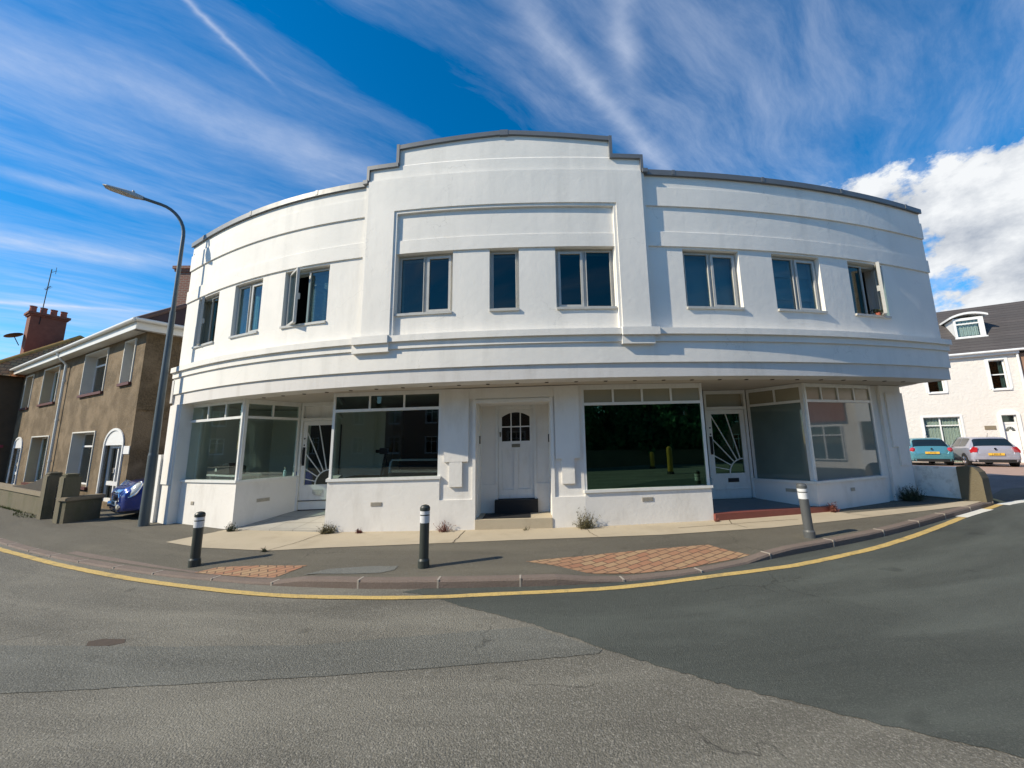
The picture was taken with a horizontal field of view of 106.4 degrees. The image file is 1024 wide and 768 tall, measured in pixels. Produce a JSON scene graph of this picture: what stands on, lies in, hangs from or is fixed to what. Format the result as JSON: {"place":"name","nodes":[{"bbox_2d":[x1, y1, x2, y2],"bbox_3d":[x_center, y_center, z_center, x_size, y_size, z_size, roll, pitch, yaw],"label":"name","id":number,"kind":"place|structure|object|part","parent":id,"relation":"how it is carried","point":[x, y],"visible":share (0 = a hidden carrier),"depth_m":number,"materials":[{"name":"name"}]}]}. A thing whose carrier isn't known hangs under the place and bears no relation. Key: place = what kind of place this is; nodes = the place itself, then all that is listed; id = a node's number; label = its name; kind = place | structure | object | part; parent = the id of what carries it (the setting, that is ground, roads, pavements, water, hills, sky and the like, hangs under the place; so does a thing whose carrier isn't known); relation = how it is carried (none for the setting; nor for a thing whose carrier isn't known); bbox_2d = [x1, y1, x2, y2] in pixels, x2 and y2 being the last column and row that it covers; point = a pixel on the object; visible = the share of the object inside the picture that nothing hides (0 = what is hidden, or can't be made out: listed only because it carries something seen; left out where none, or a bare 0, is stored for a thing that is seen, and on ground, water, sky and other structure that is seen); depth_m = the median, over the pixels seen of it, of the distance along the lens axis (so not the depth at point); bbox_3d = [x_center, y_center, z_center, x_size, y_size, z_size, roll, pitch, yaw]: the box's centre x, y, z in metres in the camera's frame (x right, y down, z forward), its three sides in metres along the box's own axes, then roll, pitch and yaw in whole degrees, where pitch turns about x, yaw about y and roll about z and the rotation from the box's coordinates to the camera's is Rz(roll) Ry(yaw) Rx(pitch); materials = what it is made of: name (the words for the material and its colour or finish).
{"place":"outdoors","nodes":[
{"label":"outdoors","id":0,"kind":"place"},
{"bbox_2d":[214,463,245,474],"bbox_3d":[-6.584,1.975,8.957,0.520,0.260,0.404,-4,-10,20],"label":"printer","id":1,"kind":"object","parent":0,"point":[226,469],"visible":0.86,"depth_m":8.79,"materials":[{"name":"white plastic"}]},
{"bbox_2d":[0,497,971,578],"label":"pavement","id":2,"kind":"structure","parent":0,"point":[108,533],"depth_m":6.02,"materials":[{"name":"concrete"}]},
{"bbox_2d":[0,505,35,517],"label":"grass","id":3,"kind":"structure","parent":2,"relation":"on","point":[21,511],"depth_m":10.64,"materials":[{"name":"green plant"}]},
{"bbox_2d":[0,482,40,514],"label":"garden wall","id":4,"kind":"structure","parent":2,"relation":"on","point":[20,499],"depth_m":11.34,"materials":[{"name":"beige concrete"}]},
{"bbox_2d":[36,472,63,519],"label":"gate pier","id":5,"kind":"structure","parent":2,"relation":"on","point":[50,482],"depth_m":9.77,"materials":[{"name":"grey concrete"}]},
{"bbox_2d":[52,485,57,513],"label":"garden gate","id":6,"kind":"structure","parent":5,"relation":"attached to","point":[55,499],"depth_m":9.78,"materials":[{"name":"black"}]},
{"bbox_2d":[52,473,81,523],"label":"gate pier","id":7,"kind":"structure","parent":2,"relation":"on","point":[69,485],"depth_m":9.23,"materials":[{"name":"grey concrete"}]},
{"bbox_2d":[57,494,105,523],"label":"garden wall","id":8,"kind":"structure","parent":2,"relation":"on","point":[80,508],"depth_m":9.33,"materials":[{"name":"grey concrete"}]},
{"bbox_2d":[107,478,143,513],"bbox_3d":[-8.918,2.887,11.091,2.019,1.496,3.711,-7,-11,35],"label":"parked car","id":9,"kind":"object","parent":2,"relation":"on","point":[125,496],"visible":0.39,"depth_m":9.40,"materials":[{"name":"blue paint"}]},
{"bbox_2d":[102,184,184,526],"bbox_3d":[-8.920,-0.734,8.848,1.657,8.014,0.250,4,-10,-28],"label":"street lamp","id":10,"kind":"object","parent":2,"relation":"on","point":[148,492],"visible":0.95,"depth_m":9.00,"materials":[{"name":"metal"}]},
{"bbox_2d":[68,551,275,578],"bbox_3d":[-5.339,2.705,5.748,4.984,0.088,0.172,-4,-10,20],"label":"block paving border","id":11,"kind":"object","parent":2,"relation":"on","point":[94,556],"visible":1,"depth_m":5.97,"materials":[{"name":"concrete"}]},
{"bbox_2d":[188,511,205,567],"bbox_3d":[-4.670,2.317,5.681,0.151,0.820,0.151,-1,-9,0],"label":"bollard","id":12,"kind":"object","parent":2,"relation":"on","point":[194,560],"visible":0.98,"depth_m":5.65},
{"bbox_2d":[194,565,305,577],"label":"block paving","id":13,"kind":"structure","parent":2,"relation":"on","point":[273,571],"depth_m":5.31,"materials":[{"name":"brick"}]},
{"bbox_2d":[304,566,397,574],"bbox_3d":[-2.114,2.451,5.028,1.170,0.042,0.300,-1,-9,0],"label":"pavement patch","id":14,"kind":"object","parent":2,"relation":"on","point":[365,569],"visible":1,"depth_m":5.01,"materials":[{"name":"grey concrete"}]},
{"bbox_2d":[418,504,429,568],"bbox_3d":[-1.172,2.053,5.121,0.151,0.850,0.151,-1,-9,0],"label":"bollard","id":15,"kind":"object","parent":2,"relation":"on","point":[423,561],"visible":0.97,"depth_m":5.08,"materials":[{"name":"black plastic"}]},
{"bbox_2d":[169,501,980,550],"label":"concrete path","id":16,"kind":"structure","parent":2,"relation":"on","point":[250,539],"depth_m":6.83,"materials":[{"name":"beige concrete"}]},
{"bbox_2d":[224,523,238,531],"bbox_3d":[-5.679,2.902,7.751,0.251,0.253,0.216,-8,-12,39],"label":"weed","id":17,"kind":"object","parent":16,"relation":"on","point":[230,528],"visible":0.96,"depth_m":7.75,"materials":[{"name":"green plant"}]},
{"bbox_2d":[316,521,336,533],"bbox_3d":[-3.539,2.757,7.333,0.384,0.282,0.267,-1,-9,0],"label":"weed","id":18,"kind":"object","parent":16,"relation":"on","point":[325,530],"visible":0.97,"depth_m":7.29,"materials":[{"name":"green plant"}]},
{"bbox_2d":[434,520,451,531],"bbox_3d":[-1.257,2.669,7.159,0.427,0.236,0.256,-1,-9,0],"label":"weed","id":19,"kind":"object","parent":16,"relation":"on","point":[444,529],"visible":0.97,"depth_m":7.14,"materials":[{"name":"plant"}]},
{"bbox_2d":[270,513,865,549],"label":"path joints","id":20,"kind":"object","parent":16,"relation":"on","point":[593,534],"visible":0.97,"depth_m":6.86,"materials":[{"name":"grey concrete"}]},
{"bbox_2d":[572,508,598,528],"bbox_3d":[1.366,2.462,7.041,0.553,0.412,0.366,1,-9,-7],"label":"weed","id":21,"kind":"object","parent":16,"relation":"on","point":[585,525],"visible":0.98,"depth_m":6.99,"materials":[{"name":"green plant"}]},
{"bbox_2d":[826,502,839,512],"bbox_3d":[6.274,2.412,7.500,0.287,0.250,0.247,-1,-9,0],"label":"weed","id":22,"kind":"object","parent":16,"relation":"on","point":[831,508],"visible":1,"depth_m":7.46,"materials":[{"name":"red plant"}]},
{"bbox_2d":[526,545,748,573],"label":"block paving","id":23,"kind":"structure","parent":2,"relation":"on","point":[652,560],"depth_m":5.14,"materials":[{"name":"orange brick"}]},
{"bbox_2d":[796,483,815,538],"bbox_3d":[4.471,1.944,5.830,0.151,0.850,0.151,-3,-9,0],"label":"bollard","id":24,"kind":"object","parent":2,"relation":"on","point":[807,522],"visible":0.93,"depth_m":5.79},
{"bbox_2d":[894,483,929,501],"bbox_3d":[8.552,2.313,8.223,0.666,0.438,0.420,-1,-9,0],"label":"weed","id":25,"kind":"object","parent":2,"relation":"on","point":[910,496],"visible":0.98,"depth_m":8.18,"materials":[{"name":"green plant"}]},
{"bbox_2d":[912,465,961,498],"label":"wall","id":26,"kind":"structure","parent":2,"relation":"on","point":[939,481],"depth_m":8.44,"materials":[{"name":"white paint"}]},
{"bbox_2d":[922,495,967,500],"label":"corner slab","id":27,"kind":"structure","parent":2,"relation":"on","point":[947,498],"depth_m":8.20,"materials":[{"name":"concrete"}]},
{"bbox_2d":[956,465,993,504],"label":"concrete block","id":28,"kind":"structure","parent":2,"relation":"on","point":[974,483],"depth_m":7.90,"materials":[{"name":"beige concrete"}]},
{"bbox_2d":[0,544,1023,767],"bbox_3d":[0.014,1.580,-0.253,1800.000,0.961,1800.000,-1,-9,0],"label":"ground","id":29,"kind":"structure","parent":0,"point":[603,708],"depth_m":2.45,"materials":[{"name":"grey asphalt"}]},
{"bbox_2d":[13,471,56,490],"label":"swept wall","id":30,"kind":"structure","parent":29,"relation":"on","point":[36,485],"depth_m":11.04,"materials":[{"name":"grey concrete"}]},
{"bbox_2d":[0,268,84,482],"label":"red roof house","id":31,"kind":"structure","parent":29,"relation":"on","point":[44,332],"depth_m":19.55,"materials":[{"name":"brick"}]},
{"bbox_2d":[4,265,190,509],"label":"terraced house","id":32,"kind":"structure","parent":29,"relation":"on","point":[86,408],"depth_m":12.73,"materials":[{"name":"brown paint"}]},
{"bbox_2d":[11,448,20,483],"bbox_3d":[-21.741,3.656,16.879,1.350,1.640,0.130,-5,-10,29],"label":"front door","id":33,"kind":"structure","parent":32,"relation":"in","point":[18,451],"depth_m":17.17,"materials":[{"name":"white glass"}]},
{"bbox_2d":[18,374,34,410],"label":"window","id":34,"kind":"structure","parent":32,"relation":"in","point":[29,381],"depth_m":17.69,"materials":[{"name":"white glass"}]},
{"bbox_2d":[21,435,49,484],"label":"window","id":35,"kind":"structure","parent":32,"relation":"in","point":[35,464],"depth_m":15.98,"materials":[{"name":"white glass"}]},
{"bbox_2d":[36,365,61,406],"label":"window","id":36,"kind":"structure","parent":32,"relation":"in","point":[51,376],"depth_m":16.38,"materials":[{"name":"white glass"}]},
{"bbox_2d":[65,431,95,489],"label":"window","id":37,"kind":"structure","parent":32,"relation":"in","point":[82,443],"depth_m":13.57,"materials":[{"name":"white glass"}]},
{"bbox_2d":[77,347,109,397],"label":"window","id":38,"kind":"structure","parent":32,"relation":"in","point":[95,364],"depth_m":13.97,"materials":[{"name":"white glass"}]},
{"bbox_2d":[102,445,121,501],"bbox_3d":[-11.953,2.695,11.543,1.430,1.680,0.130,-5,-10,29],"label":"front door","id":39,"kind":"structure","parent":32,"relation":"in","point":[113,483],"depth_m":11.73,"materials":[{"name":"white plastic"}]},
{"bbox_2d":[116,338,137,386],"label":"window","id":40,"kind":"structure","parent":32,"relation":"in","point":[128,359],"depth_m":12.14,"materials":[{"name":"white glass"}]},
{"bbox_2d":[86,639,125,645],"bbox_3d":[-3.660,2.346,3.447,0.360,0.036,0.140,-1,-9,0],"label":"road cover","id":41,"kind":"object","parent":29,"relation":"on","point":[104,642],"visible":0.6,"depth_m":3.45,"materials":[{"name":"metal"}]},
{"bbox_2d":[0,626,601,692],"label":"trench road patch","id":42,"kind":"object","parent":29,"relation":"on","point":[23,668],"visible":1,"depth_m":3.08,"materials":[{"name":"grey asphalt"}]},
{"bbox_2d":[0,502,992,588],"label":"kerb","id":43,"kind":"structure","parent":29,"relation":"on","point":[349,582],"depth_m":4.82,"materials":[{"name":"concrete"}]},
{"bbox_2d":[0,501,992,588],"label":"kerb joints","id":44,"kind":"object","parent":43,"relation":"on","point":[519,575],"visible":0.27,"depth_m":5.12,"materials":[{"name":"grey concrete"}]},
{"bbox_2d":[0,498,1004,598],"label":"yellow line","id":45,"kind":"object","parent":29,"relation":"on","point":[883,545],"visible":0.96,"depth_m":4.66,"materials":[{"name":"paint"}]},
{"bbox_2d":[150,129,951,531],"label":"commercial building","id":46,"kind":"structure","parent":29,"relation":"on","point":[544,329],"depth_m":7.59,"materials":[{"name":"white paint"}]},
{"bbox_2d":[192,295,218,348],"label":"window","id":47,"kind":"structure","parent":46,"relation":"in","point":[204,306],"depth_m":9.32,"materials":[{"name":"white glass"}]},
{"bbox_2d":[180,399,249,482],"bbox_3d":[-6.769,1.315,8.727,2.234,1.844,0.200,-5,-10,25],"label":"shop window","id":48,"kind":"structure","parent":46,"relation":"in","point":[227,403],"depth_m":8.51,"materials":[{"name":"white paint"}]},
{"bbox_2d":[206,473,261,479],"bbox_3d":[-6.528,2.581,8.933,1.306,0.945,0.600,-5,-10,25],"label":"folding table","id":49,"kind":"object","parent":46,"relation":"on","point":[245,474],"visible":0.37,"depth_m":8.85,"materials":[{"name":"white paint"}]},
{"bbox_2d":[228,281,262,338],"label":"window","id":50,"kind":"structure","parent":46,"relation":"in","point":[251,324],"depth_m":8.66,"materials":[{"name":"white glass"}]},
{"bbox_2d":[235,399,301,482],"bbox_3d":[-5.517,1.280,8.745,0.200,1.808,1.277,-7,-11,34],"label":"shop window","id":51,"kind":"structure","parent":46,"relation":"in","point":[252,401],"depth_m":8.78,"materials":[{"name":"white paint"}]},
{"bbox_2d":[296,471,312,484],"bbox_3d":[-5.439,2.710,9.850,0.449,0.872,0.501,2,-9,-15],"label":"plastic chair","id":52,"kind":"object","parent":46,"relation":"in","point":[308,475],"visible":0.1,"depth_m":10.10,"materials":[{"name":"blue plastic"}]},
{"bbox_2d":[279,267,329,328],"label":"window","id":53,"kind":"structure","parent":46,"relation":"in","point":[317,301],"depth_m":8.00,"materials":[{"name":"clear glass"}]},
{"bbox_2d":[294,402,332,510],"bbox_3d":[-4.655,1.712,9.200,0.900,2.560,0.143,0,-9,0],"label":"shop door","id":54,"kind":"structure","parent":46,"relation":"in","point":[307,497],"depth_m":9.16,"materials":[{"name":"white paint"}]},
{"bbox_2d":[327,397,343,478],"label":"shop window","id":55,"kind":"structure","parent":46,"relation":"in","point":[340,402],"depth_m":8.56,"materials":[{"name":"white paint"}]},
{"bbox_2d":[345,475,387,477],"bbox_3d":[-3.577,2.678,9.602,1.000,0.720,0.600,-1,-9,0],"label":"desk","id":56,"kind":"object","parent":46,"relation":"on","point":[359,476],"visible":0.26,"depth_m":9.54,"materials":[{"name":"grey"}]},
{"bbox_2d":[375,448,388,476],"bbox_3d":[-3.140,2.263,9.284,0.581,1.404,0.511,-2,-9,7],"label":"tripod","id":57,"kind":"object","parent":46,"relation":"on","point":[384,451],"visible":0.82,"depth_m":9.39,"materials":[{"name":"black metal"}]},
{"bbox_2d":[325,389,441,481],"bbox_3d":[-2.530,1.029,7.697,2.297,1.809,0.200,-1,-9,5],"label":"shop window","id":58,"kind":"structure","parent":46,"relation":"in","point":[439,391],"depth_m":7.73,"materials":[{"name":"white paint"}]},
{"bbox_2d":[388,458,437,476],"bbox_3d":[-1.996,2.203,8.309,1.210,1.130,0.600,-1,-9,0],"label":"display cabinet","id":59,"kind":"object","parent":46,"relation":"on","point":[427,467],"visible":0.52,"depth_m":8.20,"materials":[{"name":"clear glass"}]},
{"bbox_2d":[394,253,452,316],"bbox_3d":[-1.662,-1.897,7.347,1.108,1.256,0.205,-2,-9,7],"label":"window","id":60,"kind":"structure","parent":46,"relation":"in","point":[427,259],"depth_m":7.36,"materials":[{"name":"white plastic"}]},
{"bbox_2d":[489,251,518,311],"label":"window","id":61,"kind":"structure","parent":46,"relation":"in","point":[493,253],"depth_m":7.25,"materials":[{"name":"white plastic"}]},
{"bbox_2d":[482,512,529,518],"bbox_3d":[-0.096,2.588,7.541,0.910,0.041,0.540,-1,-9,3],"label":"doormat","id":62,"kind":"object","parent":46,"relation":"on","point":[506,515],"visible":1,"depth_m":7.48,"materials":[{"name":"black rubber"}]},
{"bbox_2d":[495,405,536,499],"bbox_3d":[0.085,1.437,8.171,0.860,1.968,0.160,-1,-9,3],"label":"front door","id":63,"kind":"structure","parent":46,"relation":"in","point":[516,470],"depth_m":8.14,"materials":[{"name":"white paint"}]},
{"bbox_2d":[555,250,616,309],"bbox_3d":[1.366,-1.963,7.189,1.103,1.236,0.218,0,-9,0],"label":"window","id":64,"kind":"structure","parent":46,"relation":"in","point":[582,253],"depth_m":7.21,"materials":[{"name":"white plastic"}]},
{"bbox_2d":[581,383,712,492],"bbox_3d":[2.581,1.021,7.489,2.472,2.102,0.200,0,-9,-2],"label":"shop window","id":65,"kind":"structure","parent":46,"relation":"in","point":[637,437],"depth_m":7.47,"materials":[{"name":"glass"}]},
{"bbox_2d":[682,252,744,309],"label":"window","id":66,"kind":"structure","parent":46,"relation":"in","point":[706,275],"depth_m":7.48,"materials":[{"name":"clear glass"}]},
{"bbox_2d":[702,390,755,498],"bbox_3d":[4.947,1.366,8.786,0.970,2.463,0.143,0,-9,0],"label":"shop door","id":67,"kind":"structure","parent":46,"relation":"in","point":[725,412],"depth_m":8.79,"materials":[{"name":"white paint"}]},
{"bbox_2d":[745,383,817,483],"bbox_3d":[5.799,1.074,8.319,0.200,2.070,1.208,5,-11,-32],"label":"shop window","id":68,"kind":"structure","parent":46,"relation":"in","point":[777,437],"depth_m":8.30,"materials":[{"name":"grey glass"}]},
{"bbox_2d":[771,256,827,313],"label":"window","id":69,"kind":"structure","parent":46,"relation":"in","point":[793,294],"depth_m":7.73,"materials":[{"name":"clear glass"}]},
{"bbox_2d":[798,383,887,483],"bbox_3d":[7.057,1.021,8.198,2.209,2.083,0.200,2,-10,-18],"label":"shop window","id":70,"kind":"structure","parent":46,"relation":"in","point":[842,419],"depth_m":8.17,"materials":[{"name":"white paint"}]},
{"bbox_2d":[847,261,891,318],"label":"window","id":71,"kind":"structure","parent":46,"relation":"in","point":[878,289],"depth_m":8.00,"materials":[{"name":"white plastic"}]},
{"bbox_2d":[871,309,882,314],"bbox_3d":[7.575,-1.481,7.918,0.267,0.155,0.170,-1,-9,0],"label":"plant pot","id":72,"kind":"object","parent":46,"relation":"on","point":[876,312],"visible":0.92,"depth_m":7.91,"materials":[{"name":"ceramic"}]},
{"bbox_2d":[404,487,1023,757],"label":"new road surface","id":73,"kind":"object","parent":29,"relation":"on","point":[923,634],"visible":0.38,"depth_m":3.36,"materials":[{"name":"grey asphalt"}]},
{"bbox_2d":[957,508,992,516],"bbox_3d":[8.653,2.410,7.168,1.214,0.052,0.168,4,-10,-24],"label":"white line","id":74,"kind":"object","parent":73,"relation":"on","point":[975,512],"visible":1,"depth_m":7.16,"materials":[{"name":"paint"}]},
{"bbox_2d":[999,500,1023,504],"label":"give way line","id":75,"kind":"object","parent":73,"relation":"on","point":[1013,502],"visible":1,"depth_m":7.94,"materials":[{"name":"white paint"}]},
{"bbox_2d":[899,307,1023,462],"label":"white house","id":76,"kind":"structure","parent":29,"relation":"on","point":[980,393],"depth_m":22.79,"materials":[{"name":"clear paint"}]},
{"bbox_2d":[925,380,948,393],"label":"window","id":77,"kind":"structure","parent":76,"relation":"in","point":[937,387],"depth_m":23.53,"materials":[{"name":"white glass"}]},
{"bbox_2d":[920,415,965,461],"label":"window","id":78,"kind":"structure","parent":76,"relation":"in","point":[947,428],"depth_m":23.11,"materials":[{"name":"white glass"}]},
{"bbox_2d":[984,357,1012,390],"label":"window","id":79,"kind":"structure","parent":76,"relation":"in","point":[995,369],"depth_m":22.26,"materials":[{"name":"white glass"}]},
{"bbox_2d":[974,301,1023,375],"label":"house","id":80,"kind":"structure","parent":76,"relation":"attached to","point":[1006,320],"depth_m":23.64,"materials":[{"name":"grey tile"}]},
{"bbox_2d":[1001,415,1023,461],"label":"front door","id":81,"kind":"structure","parent":76,"relation":"in","point":[1009,421],"depth_m":21.63,"materials":[{"name":"white paint"}]},
{"bbox_2d":[912,462,1023,474],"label":"pink paved forecourt","id":82,"kind":"structure","parent":29,"relation":"on","point":[999,469],"depth_m":18.46,"materials":[{"name":"pink concrete"}]},
{"bbox_2d":[909,437,954,464],"bbox_3d":[22.786,3.682,21.464,1.947,1.668,3.910,-6,-11,31],"label":"parked car","id":83,"kind":"object","parent":82,"relation":"on","point":[929,449],"visible":0.62,"depth_m":19.96,"materials":[{"name":"teal paint"}]},
{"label":"rear window","id":84,"kind":"part","parent":83,"relation":"part of","materials":[{"name":"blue glass"}]},
{"bbox_2d":[944,437,1020,466],"bbox_3d":[24.284,3.435,20.033,1.947,1.668,3.910,-6,-11,31],"label":"parked car","id":85,"kind":"object","parent":82,"relation":"on","point":[967,451],"visible":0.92,"depth_m":18.68,"materials":[{"name":"silver metal"}]},
{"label":"side window","id":86,"kind":"part","parent":85,"relation":"part of","materials":[{"name":"grey glass"}]},
{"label":"side window","id":87,"kind":"part","parent":85,"relation":"part of","materials":[{"name":"grey glass"}]},
{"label":"rear window","id":88,"kind":"part","parent":85,"relation":"part of","materials":[{"name":"blue glass"}]},
{"bbox_2d":[0,0,1023,359],"label":"sky","id":89,"kind":"structure","parent":0,"point":[215,113],"materials":[{"name":"blue"}]},
{"bbox_2d":[987,475,1023,494],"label":"side street road","id":90,"kind":"structure","parent":0,"point":[998,483],"depth_m":11.84,"materials":[{"name":"grey asphalt"}]}
]}

